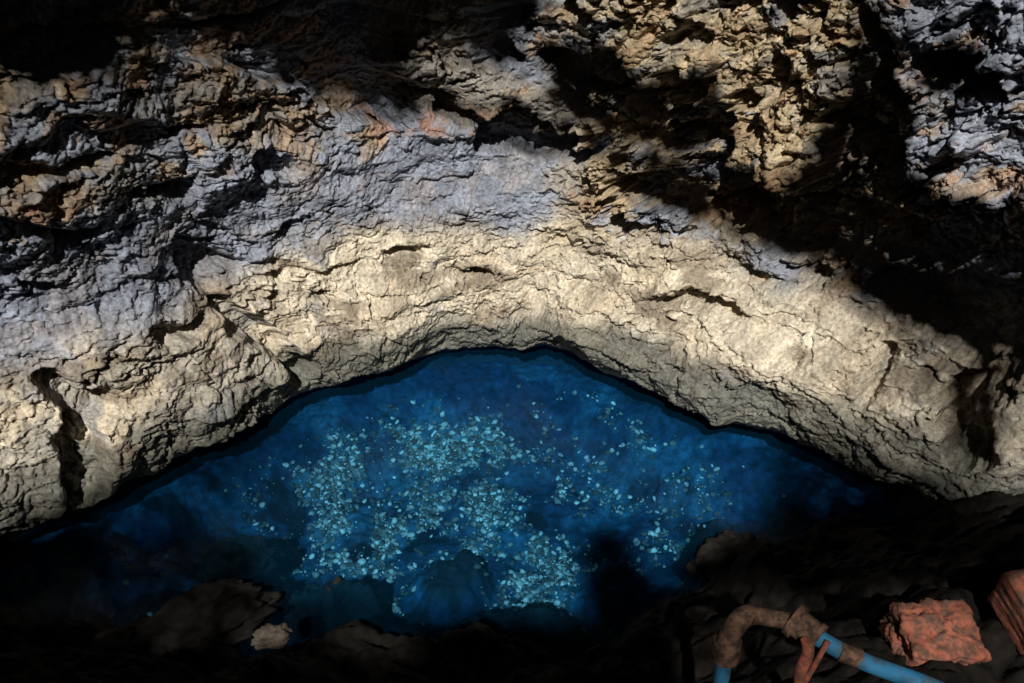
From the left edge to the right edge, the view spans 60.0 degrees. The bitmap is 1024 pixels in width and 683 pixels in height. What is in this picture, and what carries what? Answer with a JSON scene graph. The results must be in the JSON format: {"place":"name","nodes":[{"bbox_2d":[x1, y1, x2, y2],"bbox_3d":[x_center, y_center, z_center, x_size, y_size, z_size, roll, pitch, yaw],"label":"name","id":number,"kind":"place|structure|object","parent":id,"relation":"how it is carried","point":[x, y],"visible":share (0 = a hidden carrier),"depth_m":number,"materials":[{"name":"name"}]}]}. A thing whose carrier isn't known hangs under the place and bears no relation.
{"place":"outdoors","nodes":[
{"label":"outdoors","id":0,"kind":"place"},
{"bbox_2d":[0,0,1023,548],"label":"cave rock wall","id":1,"kind":"structure","parent":0,"point":[790,228],"depth_m":4.61,"materials":[{"name":"stone"}]},
{"bbox_2d":[0,361,1023,682],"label":"cave floor","id":2,"kind":"structure","parent":0,"point":[844,561],"depth_m":4.47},
{"bbox_2d":[89,577,281,658],"bbox_3d":[-1.411,1.228,3.750,0.894,0.187,0.371,-19,35,-29],"label":"boulder","id":3,"kind":"object","parent":2,"relation":"on","point":[231,611],"visible":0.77,"depth_m":3.73,"materials":[{"name":"stone"}]},
{"bbox_2d":[195,534,278,584],"bbox_3d":[-1.360,1.094,4.390,0.410,0.228,0.302,-9,31,-15],"label":"boulder","id":4,"kind":"object","parent":2,"relation":"on","point":[246,558],"visible":0.87,"depth_m":4.32,"materials":[{"name":"grey stone"}]},
{"bbox_2d":[251,623,292,650],"bbox_3d":[-0.962,1.184,3.553,0.170,0.078,0.117,-9,31,-15],"label":"stone","id":5,"kind":"object","parent":2,"relation":"on","point":[269,635],"visible":1,"depth_m":3.52,"materials":[{"name":"grey stone"}]},
{"bbox_2d":[0,378,868,641],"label":"pebbles","id":6,"kind":"object","parent":2,"relation":"on","point":[390,544],"visible":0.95,"depth_m":5.14,"materials":[{"name":"stone"}]},
{"bbox_2d":[686,528,764,587],"bbox_3d":[1.033,1.070,4.190,0.334,0.272,0.496,22,36,33],"label":"boulder","id":7,"kind":"object","parent":2,"relation":"on","point":[724,550],"visible":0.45,"depth_m":4.14,"materials":[{"name":"stone"}]},
{"bbox_2d":[711,604,944,682],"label":"water pipe","id":8,"kind":"object","parent":2,"relation":"attached to","point":[803,627],"visible":1,"depth_m":2.50,"materials":[{"name":"blue metal"}]},
{"bbox_2d":[878,597,991,666],"bbox_3d":[1.285,0.909,2.702,0.275,0.206,0.224,-1,44,-7],"label":"broken brick","id":9,"kind":"object","parent":2,"relation":"on","point":[925,630],"visible":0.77,"depth_m":2.64,"materials":[{"name":"brick"}]},
{"bbox_2d":[987,569,1023,655],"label":"brick slab","id":10,"kind":"object","parent":2,"relation":"on","point":[1005,598],"depth_m":2.63,"materials":[{"name":"brick"}]}
]}

